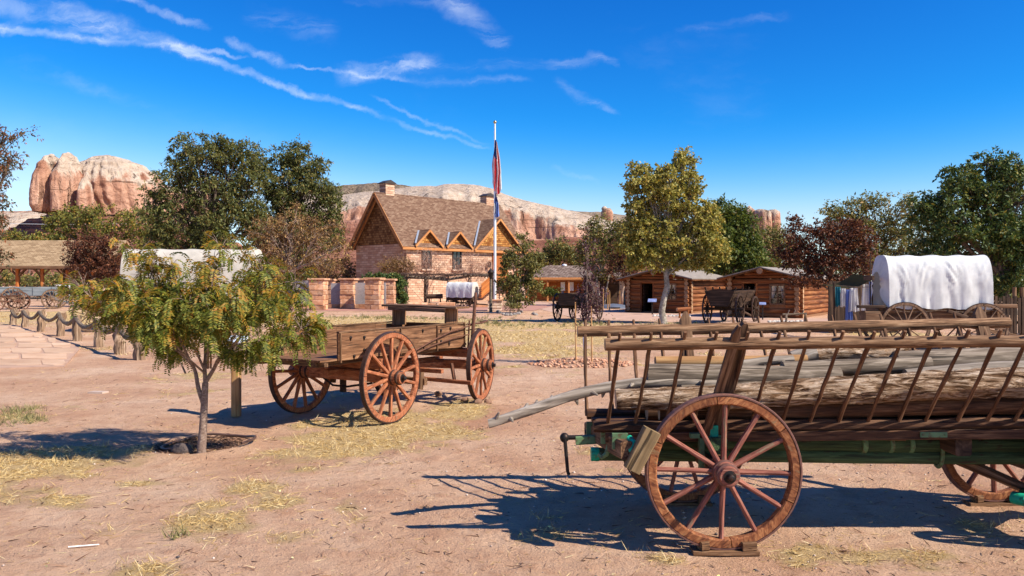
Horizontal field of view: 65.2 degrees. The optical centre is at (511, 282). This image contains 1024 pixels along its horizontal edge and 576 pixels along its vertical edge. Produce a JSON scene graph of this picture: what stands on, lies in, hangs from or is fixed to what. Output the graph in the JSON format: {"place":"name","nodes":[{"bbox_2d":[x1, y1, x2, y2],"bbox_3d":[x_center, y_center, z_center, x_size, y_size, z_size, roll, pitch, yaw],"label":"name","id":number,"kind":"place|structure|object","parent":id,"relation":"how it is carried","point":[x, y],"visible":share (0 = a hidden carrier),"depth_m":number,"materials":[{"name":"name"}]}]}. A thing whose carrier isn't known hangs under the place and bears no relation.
{"place":"outdoors","nodes":[
{"label":"outdoors","id":0,"kind":"place"},
{"bbox_2d":[0,325,79,368],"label":"path","id":1,"kind":"structure","parent":0,"point":[22,347],"depth_m":19.54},
{"bbox_2d":[0,152,242,285],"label":"butte","id":2,"kind":"object","parent":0,"point":[56,183],"visible":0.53,"depth_m":428.68,"materials":[{"name":"stone"}]},
{"bbox_2d":[297,183,411,194],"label":"hill","id":3,"kind":"structure","parent":0,"point":[354,188],"depth_m":709.41,"materials":[{"name":"stone"}]},
{"bbox_2d":[230,305,551,310],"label":"pavement","id":4,"kind":"structure","parent":0,"point":[532,307],"depth_m":50.09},
{"bbox_2d":[285,281,308,307],"bbox_3d":[-14.484,0.778,54.205,1.772,1.845,0.160,0,0,6],"label":"memorial tablet","id":5,"kind":"object","parent":4,"relation":"on","point":[306,283],"depth_m":54.10,"materials":[{"name":"grey stone"}]},
{"bbox_2d":[241,202,354,307],"bbox_3d":[-14.710,-1.900,54.296,8.310,7.314,4.066,0,0,0],"label":"dry tree","id":6,"kind":"object","parent":4,"relation":"on","point":[317,234],"visible":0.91,"depth_m":53.91,"materials":[{"name":"brown plant"}]},
{"bbox_2d":[307,278,329,309],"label":"stone pillar","id":7,"kind":"structure","parent":4,"relation":"on","point":[320,297],"depth_m":49.55,"materials":[{"name":"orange stone"}]},
{"bbox_2d":[326,279,336,307],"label":"stone pillar","id":8,"kind":"structure","parent":4,"relation":"on","point":[330,281],"depth_m":53.95,"materials":[{"name":"orange stone"}]},
{"bbox_2d":[331,283,340,307],"bbox_3d":[-11.442,0.868,52.527,0.876,1.665,0.160,0,0,6],"label":"memorial tablet","id":9,"kind":"object","parent":4,"relation":"on","point":[335,295],"visible":0.61,"depth_m":52.47,"materials":[{"name":"grey stone"}]},
{"bbox_2d":[338,278,358,308],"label":"stone pillar","id":10,"kind":"structure","parent":4,"relation":"on","point":[347,293],"depth_m":51.60,"materials":[{"name":"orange stone"}]},
{"bbox_2d":[355,283,365,308],"bbox_3d":[-9.816,0.850,51.991,0.902,1.700,0.160,0,0,6],"label":"memorial tablet","id":11,"kind":"object","parent":4,"relation":"on","point":[359,295],"visible":0.64,"depth_m":51.92,"materials":[{"name":"grey stone"}]},
{"bbox_2d":[363,278,385,309],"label":"stone pillar","id":12,"kind":"structure","parent":4,"relation":"on","point":[374,293],"depth_m":50.05,"materials":[{"name":"orange stone"}]},
{"bbox_2d":[361,270,408,303],"bbox_3d":[-8.892,0.451,56.013,3.520,2.643,1.802,0,0,0],"label":"vine","id":13,"kind":"object","parent":4,"relation":"on","point":[402,297],"visible":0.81,"depth_m":55.84,"materials":[{"name":"green plant"}]},
{"bbox_2d":[384,279,396,307],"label":"stone pillar","id":14,"kind":"structure","parent":4,"relation":"on","point":[390,291],"depth_m":52.80,"materials":[{"name":"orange stone"}]},
{"bbox_2d":[360,268,499,304],"bbox_3d":[-5.719,0.254,58.465,10.348,2.898,5.296,0,0,0],"label":"pole shelter","id":15,"kind":"object","parent":4,"relation":"on","point":[425,276],"visible":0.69,"depth_m":56.98,"materials":[{"name":"brown wood"}]},
{"bbox_2d":[423,293,442,302],"bbox_3d":[-5.430,1.189,55.000,1.340,1.037,0.568,0,0,0],"label":"log trestle","id":16,"kind":"object","parent":4,"relation":"on","point":[433,296],"visible":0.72,"depth_m":54.88,"materials":[{"name":"brown wood"}]},
{"bbox_2d":[446,282,487,306],"bbox_3d":[-2.748,0.829,54.065,3.573,1.742,1.170,0,0,24],"label":"covered wagon","id":17,"kind":"object","parent":4,"relation":"on","point":[456,292],"visible":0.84,"depth_m":53.93,"materials":[{"name":"fabric"}]},
{"bbox_2d":[487,120,502,310],"bbox_3d":[-1.026,-4.033,48.113,0.980,11.452,0.980,0,0,0],"label":"flagpole","id":18,"kind":"object","parent":4,"relation":"on","point":[495,304],"visible":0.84,"depth_m":48.03,"materials":[{"name":"metal"}]},
{"bbox_2d":[492,140,501,193],"bbox_3d":[-0.908,-6.941,47.991,0.589,3.310,0.294,0,0,0],"label":"flag","id":19,"kind":"object","parent":18,"relation":"hanging from","point":[496,169],"visible":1,"depth_m":47.98,"materials":[{"name":"red fabric"}]},
{"bbox_2d":[263,184,650,285],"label":"mesa","id":20,"kind":"structure","parent":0,"point":[540,223],"depth_m":426.37,"materials":[{"name":"stone"}]},
{"bbox_2d":[1,310,976,366],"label":"mown straw grass","id":21,"kind":"structure","parent":0,"point":[534,333],"depth_m":25.40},
{"bbox_2d":[0,343,1019,575],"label":"dry straw grass","id":22,"kind":"structure","parent":0,"point":[203,519],"depth_m":7.05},
{"bbox_2d":[0,286,1023,575],"bbox_3d":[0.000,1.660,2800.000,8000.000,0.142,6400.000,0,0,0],"label":"ground","id":23,"kind":"structure","parent":0,"point":[128,428],"depth_m":6.54,"materials":[{"name":"soil"}]},
{"bbox_2d":[0,291,30,311],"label":"hay rake","id":24,"kind":"object","parent":23,"relation":"on","point":[18,300],"visible":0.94,"depth_m":46.71,"materials":[{"name":"wood"}]},
{"bbox_2d":[0,123,43,270],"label":"elm tree","id":25,"kind":"object","parent":23,"relation":"on","point":[5,171],"visible":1,"depth_m":28.05,"materials":[{"name":"green plant"}]},
{"bbox_2d":[0,210,45,230],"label":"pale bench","id":26,"kind":"object","parent":23,"relation":"on","point":[15,218],"visible":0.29,"depth_m":600.42,"materials":[{"name":"stone"}]},
{"bbox_2d":[1,227,62,279],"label":"bush","id":27,"kind":"object","parent":23,"relation":"on","point":[12,233],"visible":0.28,"depth_m":149.13,"materials":[{"name":"green plant"}]},
{"bbox_2d":[0,287,72,308],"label":"farm wagon","id":28,"kind":"object","parent":23,"relation":"on","point":[40,291],"visible":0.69,"depth_m":51.36,"materials":[{"name":"wood"}]},
{"bbox_2d":[33,281,83,300],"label":"bush","id":29,"kind":"object","parent":23,"relation":"on","point":[66,292],"visible":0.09,"depth_m":73.86,"materials":[{"name":"green plant"}]},
{"bbox_2d":[0,269,118,294],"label":"bush","id":30,"kind":"object","parent":23,"relation":"on","point":[6,276],"visible":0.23,"depth_m":111.37,"materials":[{"name":"green plant"}]},
{"bbox_2d":[0,240,129,296],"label":"picnic pavilion","id":31,"kind":"structure","parent":23,"relation":"on","point":[35,255],"depth_m":89.28,"materials":[{"name":"brown wood"}]},
{"bbox_2d":[9,308,145,359],"bbox_3d":[-14.115,1.324,25.047,0.505,0.883,19.100,0,0,-39],"label":"rope fence","id":32,"kind":"object","parent":23,"relation":"on","point":[119,347],"visible":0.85,"depth_m":23.28,"materials":[{"name":"brown wood"}]},
{"bbox_2d":[59,226,130,292],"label":"plum tree","id":33,"kind":"object","parent":23,"relation":"on","point":[97,262],"visible":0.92,"depth_m":55.39,"materials":[{"name":"red plant"}]},
{"bbox_2d":[34,201,158,286],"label":"bush","id":34,"kind":"object","parent":23,"relation":"on","point":[65,221],"visible":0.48,"depth_m":99.28,"materials":[{"name":"green plant"}]},
{"bbox_2d":[71,249,264,331],"bbox_3d":[-12.017,0.254,28.288,6.270,2.892,1.670,0,0,-2],"label":"covered wagon","id":35,"kind":"object","parent":23,"relation":"on","point":[195,255],"visible":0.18,"depth_m":27.69,"materials":[{"name":"fabric"}]},
{"bbox_2d":[171,443,191,453],"bbox_3d":[-3.273,1.668,7.917,0.207,0.161,0.153,0,0,0],"label":"stone","id":36,"kind":"object","parent":23,"relation":"on","point":[176,448],"visible":0.59,"depth_m":7.87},
{"bbox_2d":[133,130,278,249],"bbox_3d":[-23.508,-5.083,62.469,11.088,13.696,6.260,0,0,0],"label":"locust tree","id":37,"kind":"object","parent":23,"relation":"on","point":[221,153],"visible":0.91,"depth_m":61.37,"materials":[{"name":"green plant"}]},
{"bbox_2d":[229,336,247,416],"bbox_3d":[-3.516,1.188,10.200,0.272,1.025,0.159,0,0,14],"label":"information sign","id":38,"kind":"object","parent":23,"relation":"on","point":[235,396],"visible":0.54,"depth_m":10.15,"materials":[{"name":"brown wood"}]},
{"bbox_2d":[233,134,349,280],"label":"locust tree","id":39,"kind":"object","parent":23,"relation":"on","point":[324,192],"visible":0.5,"depth_m":65.48,"materials":[{"name":"green plant"}]},
{"bbox_2d":[268,253,355,288],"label":"bush","id":40,"kind":"object","parent":23,"relation":"on","point":[349,273],"visible":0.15,"depth_m":79.66,"materials":[{"name":"green plant"}]},
{"bbox_2d":[258,292,495,423],"bbox_3d":[-1.691,0.918,10.769,1.910,1.560,3.654,0,0,30],"label":"freight wagon","id":41,"kind":"object","parent":23,"relation":"on","point":[375,354],"visible":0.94,"depth_m":10.25,"materials":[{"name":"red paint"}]},
{"bbox_2d":[374,252,417,290],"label":"shrub","id":42,"kind":"object","parent":23,"relation":"on","point":[394,264],"visible":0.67,"depth_m":66.88,"materials":[{"name":"brown plant"}]},
{"bbox_2d":[398,243,456,302],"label":"shrub","id":43,"kind":"object","parent":23,"relation":"on","point":[425,266],"visible":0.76,"depth_m":65.87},
{"bbox_2d":[347,180,527,301],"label":"stone house","id":44,"kind":"structure","parent":23,"relation":"on","point":[392,224],"depth_m":76.06,"materials":[{"name":"brown stone"}]},
{"bbox_2d":[422,250,433,269],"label":"window","id":45,"kind":"structure","parent":44,"relation":"in","point":[425,252],"depth_m":73.79,"materials":[{"name":"grey glass"}]},
{"bbox_2d":[451,251,461,270],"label":"window","id":46,"kind":"structure","parent":44,"relation":"in","point":[455,254],"depth_m":76.45,"materials":[{"name":"grey glass"}]},
{"bbox_2d":[492,253,502,269],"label":"door","id":47,"kind":"structure","parent":44,"relation":"in","point":[498,255],"depth_m":80.47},
{"bbox_2d":[445,248,497,291],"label":"shrub","id":48,"kind":"object","parent":23,"relation":"on","point":[463,269],"visible":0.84,"depth_m":65.97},
{"bbox_2d":[0,313,979,539],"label":"green weeds","id":49,"kind":"object","parent":23,"relation":"on","point":[30,418],"visible":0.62,"depth_m":10.71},
{"bbox_2d":[487,268,493,311],"bbox_3d":[-1.234,0.427,46.546,0.406,2.546,0.406,0,0,-22],"label":"street lamp","id":50,"kind":"object","parent":23,"relation":"on","point":[490,272],"visible":1,"depth_m":46.47,"materials":[{"name":"black metal"}]},
{"bbox_2d":[497,297,522,312],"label":"ornamental grass","id":51,"kind":"object","parent":23,"relation":"on","point":[510,306],"depth_m":43.95,"materials":[{"name":"green plant"}]},
{"bbox_2d":[0,368,1022,575],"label":"straw litter","id":52,"kind":"object","parent":23,"relation":"on","point":[455,493],"visible":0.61,"depth_m":6.03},
{"bbox_2d":[1,379,1022,575],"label":"mulch","id":53,"kind":"object","parent":23,"relation":"on","point":[209,445],"visible":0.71,"depth_m":6.53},
{"bbox_2d":[54,230,333,453],"bbox_3d":[-3.035,0.604,7.827,2.586,2.269,1.700,0,0,0],"label":"young locust tree","id":54,"kind":"object","parent":53,"relation":"on","point":[205,315],"visible":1,"depth_m":7.50,"materials":[{"name":"green plant"}]},
{"bbox_2d":[160,433,256,450],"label":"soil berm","id":55,"kind":"structure","parent":53,"relation":"on","point":[218,434],"depth_m":8.54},
{"bbox_2d":[2,336,1023,575],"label":"pebbles","id":56,"kind":"object","parent":23,"relation":"on","point":[423,572],"visible":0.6,"depth_m":6.26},
{"bbox_2d":[494,231,545,311],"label":"ash tree","id":57,"kind":"object","parent":23,"relation":"on","point":[514,280],"visible":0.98,"depth_m":44.35,"materials":[{"name":"green plant"}]},
{"bbox_2d":[541,286,563,301],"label":"shrub","id":58,"kind":"object","parent":23,"relation":"on","point":[552,292],"visible":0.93,"depth_m":69.89,"materials":[{"name":"green plant"}]},
{"bbox_2d":[526,234,591,266],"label":"shrub","id":59,"kind":"object","parent":23,"relation":"on","point":[552,254],"visible":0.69,"depth_m":91.64,"materials":[{"name":"green plant"}]},
{"bbox_2d":[552,293,602,320],"bbox_3d":[3.273,1.080,36.817,1.570,1.240,4.727,0,0,22],"label":"farm wagon","id":60,"kind":"object","parent":23,"relation":"on","point":[565,300],"visible":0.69,"depth_m":35.00,"materials":[{"name":"brown wood"}]},
{"bbox_2d":[527,357,633,367],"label":"dirt clods","id":61,"kind":"object","parent":23,"relation":"on","point":[597,365],"visible":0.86,"depth_m":16.20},
{"bbox_2d":[571,224,612,346],"bbox_3d":[1.650,0.227,16.594,0.788,2.908,0.691,0,0,-33],"label":"plum sapling","id":62,"kind":"object","parent":23,"relation":"on","point":[588,305],"visible":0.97,"depth_m":16.54,"materials":[{"name":"green plant"}]},
{"bbox_2d":[572,210,623,304],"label":"poplar tree","id":63,"kind":"object","parent":23,"relation":"on","point":[598,231],"visible":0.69,"depth_m":57.80,"materials":[{"name":"green plant"}]},
{"bbox_2d":[579,272,631,303],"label":"open shed","id":64,"kind":"structure","parent":23,"relation":"on","point":[614,289],"depth_m":62.56,"materials":[{"name":"brown wood"}]},
{"bbox_2d":[601,206,619,221],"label":"rock pillar","id":65,"kind":"object","parent":23,"relation":"on","point":[608,212],"visible":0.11,"depth_m":516.66,"materials":[{"name":"stone"}]},
{"bbox_2d":[598,234,646,304],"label":"plum tree","id":66,"kind":"object","parent":23,"relation":"on","point":[611,269],"visible":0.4,"depth_m":55.77,"materials":[{"name":"brown plant"}]},
{"bbox_2d":[616,269,725,313],"bbox_3d":[9.837,0.468,47.405,4.675,2.475,7.350,0,0,34],"label":"log cabin","id":67,"kind":"object","parent":23,"relation":"on","point":[686,288],"visible":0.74,"depth_m":45.19,"materials":[{"name":"brown wood"}]},
{"bbox_2d":[643,283,647,310],"bbox_3d":[7.683,0.840,45.947,0.050,1.680,0.710,0,0,30],"label":"door","id":68,"kind":"structure","parent":67,"relation":"in","point":[645,285],"depth_m":45.84,"materials":[{"name":"brown wood"}]},
{"bbox_2d":[610,144,734,323],"bbox_3d":[6.644,-1.967,33.041,5.075,7.496,2.985,0,0,0],"label":"cottonwood tree","id":69,"kind":"object","parent":23,"relation":"on","point":[664,218],"visible":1,"depth_m":32.70,"materials":[{"name":"green plant"}]},
{"bbox_2d":[663,495,712,506],"bbox_3d":[1.323,1.668,6.159,0.415,0.084,0.122,0,0,0],"label":"wheel chock","id":70,"kind":"object","parent":23,"relation":"on","point":[708,503],"visible":0.5,"depth_m":6.10,"materials":[{"name":"brown wood"}]},
{"bbox_2d":[689,541,759,555],"bbox_3d":[1.343,1.668,5.059,0.415,0.084,0.122,0,0,0],"label":"wheel chock","id":71,"kind":"object","parent":23,"relation":"on","point":[749,548],"visible":0.83,"depth_m":5.00,"materials":[{"name":"brown wood"}]},
{"bbox_2d":[581,254,871,285],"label":"bush","id":72,"kind":"object","parent":23,"relation":"on","point":[770,278],"visible":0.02,"depth_m":71.30,"materials":[{"name":"green plant"}]},
{"bbox_2d":[709,193,776,275],"bbox_3d":[14.576,-2.059,52.031,5.176,7.740,4.225,0,0,0],"label":"ash tree","id":73,"kind":"object","parent":23,"relation":"on","point":[748,252],"visible":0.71,"depth_m":51.38,"materials":[{"name":"green plant"}]},
{"bbox_2d":[719,206,780,271],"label":"rock bluff","id":74,"kind":"structure","parent":23,"relation":"on","point":[772,215],"depth_m":506.81,"materials":[{"name":"stone"}]},
{"bbox_2d":[715,267,827,317],"bbox_3d":[13.915,0.467,41.420,4.422,2.474,7.550,0,0,34],"label":"log cabin","id":75,"kind":"object","parent":23,"relation":"on","point":[776,296],"visible":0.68,"depth_m":38.85,"materials":[{"name":"brown wood"}]},
{"bbox_2d":[769,284,785,304],"bbox_3d":[12.789,0.580,38.510,0.760,1.000,0.204,0,0,34],"label":"window","id":76,"kind":"structure","parent":75,"relation":"in","point":[772,287],"depth_m":38.50,"materials":[{"name":"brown wood"}]},
{"bbox_2d":[755,221,816,268],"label":"tree","id":77,"kind":"object","parent":23,"relation":"on","point":[772,238],"visible":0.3,"depth_m":69.52,"materials":[{"name":"green plant"}]},
{"bbox_2d":[560,307,1023,549],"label":"ladder wagon","id":78,"kind":"object","parent":23,"relation":"on","point":[718,446],"visible":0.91,"depth_m":5.30,"materials":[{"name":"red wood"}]},
{"bbox_2d":[645,410,658,419],"bbox_3d":[2.475,0.870,5.657,3.051,0.150,0.157,-1,0,0],"label":"base log","id":79,"kind":"object","parent":78,"relation":"on","point":[651,414],"visible":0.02,"depth_m":5.59,"materials":[{"name":"red wood"}]},
{"bbox_2d":[681,381,769,386],"bbox_3d":[2.600,0.753,5.717,2.800,0.140,0.150,-1,0,0],"label":"base log","id":80,"kind":"object","parent":79,"relation":"on","point":[715,384],"visible":0.08,"depth_m":5.66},
{"bbox_2d":[488,377,716,427],"bbox_3d":[0.657,0.800,5.671,1.690,0.178,0.183,-9,1,-4],"label":"dead branch","id":81,"kind":"object","parent":80,"relation":"on","point":[552,401],"visible":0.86,"depth_m":5.64,"materials":[{"name":"wood"}]},
{"bbox_2d":[647,364,842,381],"bbox_3d":[1.663,0.668,5.756,1.395,0.164,0.168,0,0,0],"label":"grey log","id":82,"kind":"object","parent":80,"relation":"on","point":[748,373],"visible":0.56,"depth_m":5.69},
{"bbox_2d":[743,355,794,365],"bbox_3d":[1.861,0.595,5.848,0.404,0.108,0.106,-5,0,-3],"label":"broken limb","id":83,"kind":"object","parent":82,"relation":"on","point":[777,360],"visible":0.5,"depth_m":5.83,"materials":[{"name":"beige wood"}]},
{"bbox_2d":[902,361,1023,372],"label":"pale log","id":84,"kind":"object","parent":80,"relation":"on","point":[997,364],"visible":0.3,"depth_m":5.71,"materials":[{"name":"beige wood"}]},
{"bbox_2d":[614,367,1023,410],"bbox_3d":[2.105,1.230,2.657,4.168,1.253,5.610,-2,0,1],"label":"bark log","id":85,"kind":"object","parent":78,"relation":"on","point":[959,384],"visible":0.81,"depth_m":5.27,"materials":[{"name":"wood"}]},
{"bbox_2d":[658,398,1023,419],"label":"peeled log","id":86,"kind":"object","parent":78,"relation":"on","point":[982,406],"visible":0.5,"depth_m":5.36,"materials":[{"name":"red wood"}]},
{"bbox_2d":[768,211,881,320],"bbox_3d":[11.882,-0.495,30.482,4.284,4.522,2.229,0,0,0],"label":"plum tree","id":87,"kind":"object","parent":23,"relation":"on","point":[837,249],"visible":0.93,"depth_m":30.27,"materials":[{"name":"red plant"}]},
{"bbox_2d":[833,283,835,320],"bbox_3d":[9.914,0.672,24.600,0.090,1.345,0.090,-1,0,0],"label":"line pole","id":88,"kind":"object","parent":23,"relation":"on","point":[834,308],"visible":0.84,"depth_m":24.57,"materials":[{"name":"brown wood"}]},
{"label":"clothes line","id":89,"kind":"object","parent":88,"relation":"attached to","visible":0},
{"bbox_2d":[840,289,845,306],"bbox_3d":[10.164,0.468,24.551,0.177,0.576,0.127,0,0,0],"label":"shirt","id":90,"kind":"object","parent":89,"relation":"hanging from","point":[843,298],"visible":1,"depth_m":24.56,"materials":[{"name":"white fabric"}]},
{"bbox_2d":[845,290,852,319],"bbox_3d":[10.315,0.688,24.500,0.218,0.951,0.129,0,0,0],"label":"dress","id":91,"kind":"object","parent":89,"relation":"hanging from","point":[849,315],"visible":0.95,"depth_m":24.51,"materials":[{"name":"blue fabric"}]},
{"bbox_2d":[848,288,858,311],"bbox_3d":[10.440,0.532,24.449,0.297,0.737,0.127,0,0,0],"label":"dress","id":92,"kind":"object","parent":89,"relation":"hanging from","point":[853,298],"visible":0.98,"depth_m":24.45,"materials":[{"name":"white fabric"}]},
{"bbox_2d":[861,284,869,310],"bbox_3d":[10.793,0.465,24.400,0.257,0.833,0.129,0,0,0],"label":"gown","id":93,"kind":"object","parent":89,"relation":"hanging from","point":[865,294],"visible":0.78,"depth_m":24.40,"materials":[{"name":"white fabric"}]},
{"bbox_2d":[829,281,895,332],"bbox_3d":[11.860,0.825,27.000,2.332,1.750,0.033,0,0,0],"label":"lean to","id":94,"kind":"object","parent":23,"relation":"on","point":[840,313],"visible":0.2,"depth_m":26.98,"materials":[{"name":"brown wood"}]},
{"bbox_2d":[821,274,869,287],"bbox_3d":[10.531,-0.053,25.250,0.580,0.443,2.900,0,0,0],"label":"awning","id":95,"kind":"object","parent":94,"relation":"attached to","point":[855,280],"visible":0.81,"depth_m":25.05,"materials":[{"name":"green fabric"}]},
{"bbox_2d":[816,189,940,273],"bbox_3d":[28.434,-2.758,62.061,10.174,9.068,4.748,0,0,0],"label":"elm tree","id":96,"kind":"object","parent":23,"relation":"on","point":[885,240],"visible":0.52,"depth_m":61.60,"materials":[{"name":"green plant"}]},
{"bbox_2d":[856,254,1021,349],"bbox_3d":[11.190,0.488,20.416,4.868,2.424,1.760,0,0,6],"label":"covered wagon","id":97,"kind":"object","parent":23,"relation":"on","point":[922,287],"visible":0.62,"depth_m":19.96,"materials":[{"name":"fabric"}]},
{"bbox_2d":[898,144,1023,314],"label":"elm tree","id":98,"kind":"object","parent":23,"relation":"on","point":[1000,246],"visible":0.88,"depth_m":41.52,"materials":[{"name":"green plant"}]},
{"bbox_2d":[962,494,1019,506],"bbox_3d":[3.708,1.668,6.159,0.415,0.084,0.122,0,0,0],"label":"wheel chock","id":99,"kind":"object","parent":23,"relation":"on","point":[977,500],"visible":0.62,"depth_m":6.10,"materials":[{"name":"brown wood"}]},
{"bbox_2d":[994,287,1023,334],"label":"picket fence","id":100,"kind":"object","parent":23,"relation":"on","point":[1013,312],"visible":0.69,"depth_m":25.99,"materials":[{"name":"brown wood"}]},
{"bbox_2d":[0,0,1023,278],"label":"sky","id":101,"kind":"structure","parent":0,"point":[785,106],"materials":[{"name":"blue"}]},
{"bbox_2d":[529,264,593,300],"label":"timber house","id":102,"kind":"structure","parent":0,"point":[567,278],"depth_m":74.18,"materials":[{"name":"orange wood"}]},
{"bbox_2d":[569,210,703,269],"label":"plateau","id":103,"kind":"structure","parent":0,"point":[615,216],"depth_m":892.15,"materials":[{"name":"stone"}]},
{"bbox_2d":[517,302,827,322],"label":"path","id":104,"kind":"structure","parent":0,"point":[624,316],"depth_m":38.77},
{"bbox_2d":[652,314,802,322],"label":"edging pebbles","id":105,"kind":"object","parent":104,"relation":"on","point":[768,321],"visible":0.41,"depth_m":34.73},
{"bbox_2d":[702,287,758,322],"bbox_3d":[9.671,0.938,34.521,1.630,1.524,4.827,0,0,32],"label":"farm wagon","id":106,"kind":"object","parent":104,"relation":"on","point":[735,299],"visible":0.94,"depth_m":32.88,"materials":[{"name":"brown wood"}]},
{"bbox_3d":[2.450,0.852,5.858,3.100,0.174,0.177,-1,0,0],"label":"base log","id":107,"kind":"object","parent":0,"visible":0},
{"bbox_3d":[2.600,0.703,5.921,2.800,0.149,0.144,0,0,-1],"label":"base log","id":108,"kind":"object","parent":107,"relation":"on","visible":0},
{"bbox_2d":[654,355,807,365],"bbox_3d":[1.633,0.583,5.959,1.136,0.087,0.088,-1,0,-2],"label":"yellow log","id":109,"kind":"object","parent":108,"relation":"on","point":[685,359],"visible":0.38,"depth_m":5.92,"materials":[{"name":"brown wood"}]},
{"bbox_2d":[788,349,818,360],"bbox_3d":[2.190,0.550,6.021,0.185,0.136,0.138,-13,1,-3],"label":"split wood","id":110,"kind":"object","parent":109,"relation":"on","point":[812,354],"visible":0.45,"depth_m":5.97,"materials":[{"name":"wood"}]},
{"bbox_2d":[780,357,933,375],"bbox_3d":[2.505,0.614,5.821,1.091,0.124,0.125,-2,0,-2],"label":"weathered log","id":111,"kind":"object","parent":108,"relation":"on","point":[848,367],"visible":0.58,"depth_m":5.78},
{"bbox_2d":[893,347,1023,365],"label":"pale log","id":112,"kind":"object","parent":108,"relation":"on","point":[939,357],"visible":0.37,"depth_m":5.90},
{"bbox_2d":[817,348,908,359],"bbox_3d":[2.620,0.531,6.060,0.720,0.181,0.177,0,0,-1],"label":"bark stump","id":113,"kind":"object","parent":112,"relation":"on","point":[844,353],"visible":0.23,"depth_m":5.99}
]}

